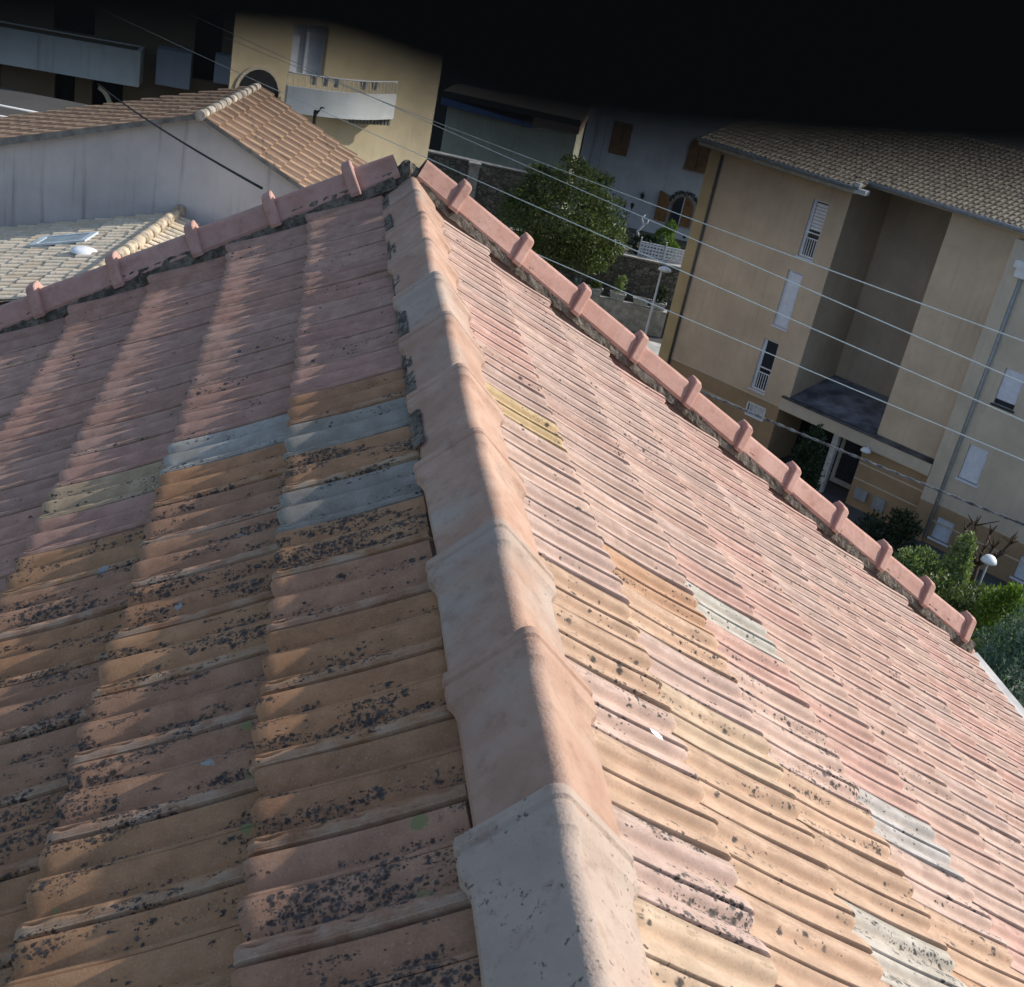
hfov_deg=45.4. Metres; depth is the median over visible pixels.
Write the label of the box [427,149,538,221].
garden wall
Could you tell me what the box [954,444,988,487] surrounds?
window
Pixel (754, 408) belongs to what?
window
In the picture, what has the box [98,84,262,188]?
cable
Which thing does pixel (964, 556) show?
feathery bush
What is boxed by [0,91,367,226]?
pink house
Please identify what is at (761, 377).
window
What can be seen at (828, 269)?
cable
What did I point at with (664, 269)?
street lamp
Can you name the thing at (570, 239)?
garden tree
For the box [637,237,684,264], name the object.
lattice fence
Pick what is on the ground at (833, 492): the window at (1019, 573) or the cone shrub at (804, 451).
the cone shrub at (804, 451)
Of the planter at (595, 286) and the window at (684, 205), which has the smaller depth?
the planter at (595, 286)
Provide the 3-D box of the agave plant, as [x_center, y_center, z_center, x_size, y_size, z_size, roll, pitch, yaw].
[3.329,-10.720,62.099,1.205,0.670,1.312,7,25,-11]
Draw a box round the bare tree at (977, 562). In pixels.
[961,514,1018,601]
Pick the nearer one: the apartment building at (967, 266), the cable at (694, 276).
the cable at (694, 276)
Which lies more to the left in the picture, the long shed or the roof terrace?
the roof terrace
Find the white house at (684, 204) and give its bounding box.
[569,181,698,240]
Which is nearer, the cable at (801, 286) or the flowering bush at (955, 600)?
the cable at (801, 286)
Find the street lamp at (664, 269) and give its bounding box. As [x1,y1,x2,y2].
[645,266,670,334]
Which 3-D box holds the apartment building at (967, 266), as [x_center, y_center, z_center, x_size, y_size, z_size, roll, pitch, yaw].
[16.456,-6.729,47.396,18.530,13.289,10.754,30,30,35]
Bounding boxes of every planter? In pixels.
[588,280,602,296]
[610,275,627,301]
[633,296,649,307]
[650,284,667,310]
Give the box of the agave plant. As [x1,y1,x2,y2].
[567,277,584,285]
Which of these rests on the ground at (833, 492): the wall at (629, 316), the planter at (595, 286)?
the wall at (629, 316)
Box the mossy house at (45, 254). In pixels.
[0,205,200,304]
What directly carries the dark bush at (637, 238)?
on the terrace ground at (682, 244)
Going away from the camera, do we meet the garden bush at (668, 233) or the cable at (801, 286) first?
the cable at (801, 286)
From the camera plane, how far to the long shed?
78.64 m
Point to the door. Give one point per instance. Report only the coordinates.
(845, 466)
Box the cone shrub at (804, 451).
[789,423,828,492]
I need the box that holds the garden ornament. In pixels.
[631,215,648,252]
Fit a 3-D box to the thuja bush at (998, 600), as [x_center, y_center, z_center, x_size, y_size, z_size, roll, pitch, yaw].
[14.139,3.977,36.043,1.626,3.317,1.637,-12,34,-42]
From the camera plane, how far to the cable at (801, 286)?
14.28 m
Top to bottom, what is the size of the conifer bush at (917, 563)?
2.272 m
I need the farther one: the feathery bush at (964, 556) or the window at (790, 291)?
the window at (790, 291)
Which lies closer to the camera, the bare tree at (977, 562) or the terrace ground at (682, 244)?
the bare tree at (977, 562)
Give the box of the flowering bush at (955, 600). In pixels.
[918,568,1003,639]
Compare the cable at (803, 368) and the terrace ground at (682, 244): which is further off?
the terrace ground at (682, 244)
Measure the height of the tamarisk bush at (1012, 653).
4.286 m
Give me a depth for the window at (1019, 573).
42.32 m
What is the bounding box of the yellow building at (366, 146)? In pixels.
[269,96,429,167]
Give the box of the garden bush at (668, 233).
[652,219,679,258]
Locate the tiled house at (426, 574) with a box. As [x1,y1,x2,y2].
[0,154,1023,986]
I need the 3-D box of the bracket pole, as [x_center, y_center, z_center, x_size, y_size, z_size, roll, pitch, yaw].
[-6.228,-4.979,34.882,0.273,11.864,0.100,7,25,-11]
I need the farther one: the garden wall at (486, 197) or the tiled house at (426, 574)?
the garden wall at (486, 197)
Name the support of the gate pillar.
on the ground at (833, 492)
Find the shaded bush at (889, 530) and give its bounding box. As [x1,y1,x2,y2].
[854,506,938,559]
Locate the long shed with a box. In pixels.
[440,143,572,208]
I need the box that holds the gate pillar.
[467,160,481,198]
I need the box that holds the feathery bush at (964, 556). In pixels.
[934,530,978,596]
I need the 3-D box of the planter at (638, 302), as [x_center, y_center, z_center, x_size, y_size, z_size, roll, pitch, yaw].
[6.457,-9.624,61.452,0.840,0.380,0.440,13,24,3]
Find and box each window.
[666,195,694,229]
[745,401,765,421]
[748,338,778,395]
[770,270,802,331]
[795,205,828,262]
[927,516,954,547]
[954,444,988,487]
[990,368,1023,413]
[1009,556,1023,584]
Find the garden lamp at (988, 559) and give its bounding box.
[972,554,996,598]
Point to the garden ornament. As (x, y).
(643, 225)
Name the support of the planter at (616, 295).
on the wall at (629, 316)
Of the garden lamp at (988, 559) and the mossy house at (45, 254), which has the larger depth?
the garden lamp at (988, 559)
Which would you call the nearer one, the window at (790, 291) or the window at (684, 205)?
the window at (790, 291)
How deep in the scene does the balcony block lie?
41.48 m
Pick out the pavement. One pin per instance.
(654, 347)
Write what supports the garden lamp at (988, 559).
on the ground at (833, 492)
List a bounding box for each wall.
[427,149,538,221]
[507,226,680,328]
[590,295,666,337]
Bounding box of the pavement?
[647,341,660,354]
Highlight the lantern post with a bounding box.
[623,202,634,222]
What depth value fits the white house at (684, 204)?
68.89 m
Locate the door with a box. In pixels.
[829,438,862,489]
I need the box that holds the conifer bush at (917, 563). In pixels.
[893,545,947,581]
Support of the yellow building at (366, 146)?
on the ground at (833, 492)
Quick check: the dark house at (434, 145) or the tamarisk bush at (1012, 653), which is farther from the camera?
the dark house at (434, 145)
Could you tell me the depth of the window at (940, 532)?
44.00 m
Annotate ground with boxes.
[493,207,686,263]
[567,209,1023,703]
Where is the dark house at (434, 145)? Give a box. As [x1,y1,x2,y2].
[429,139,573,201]
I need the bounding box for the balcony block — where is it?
[0,77,217,104]
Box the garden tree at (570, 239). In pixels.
[494,173,630,275]
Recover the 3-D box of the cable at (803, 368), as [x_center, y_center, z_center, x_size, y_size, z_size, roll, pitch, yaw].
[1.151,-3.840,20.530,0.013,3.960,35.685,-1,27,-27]
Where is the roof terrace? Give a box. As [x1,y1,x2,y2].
[0,87,87,116]
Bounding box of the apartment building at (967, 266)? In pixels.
[658,196,1023,588]
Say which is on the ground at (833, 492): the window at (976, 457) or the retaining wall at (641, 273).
the retaining wall at (641, 273)
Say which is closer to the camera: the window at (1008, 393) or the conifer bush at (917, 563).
the conifer bush at (917, 563)
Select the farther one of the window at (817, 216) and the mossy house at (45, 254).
the window at (817, 216)
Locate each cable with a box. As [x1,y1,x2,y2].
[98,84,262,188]
[292,97,1023,421]
[539,255,1023,460]
[550,176,1023,383]
[599,184,1023,341]
[700,390,1023,525]
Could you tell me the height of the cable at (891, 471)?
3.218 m
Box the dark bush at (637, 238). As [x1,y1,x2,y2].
[627,233,670,258]
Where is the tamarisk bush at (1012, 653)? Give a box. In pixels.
[972,598,1023,707]
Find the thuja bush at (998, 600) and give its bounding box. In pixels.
[967,581,1023,658]
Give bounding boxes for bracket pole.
[312,107,324,124]
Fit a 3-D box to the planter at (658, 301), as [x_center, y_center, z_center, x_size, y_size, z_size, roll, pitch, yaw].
[7.394,-9.841,61.249,0.911,1.292,0.651,13,24,3]

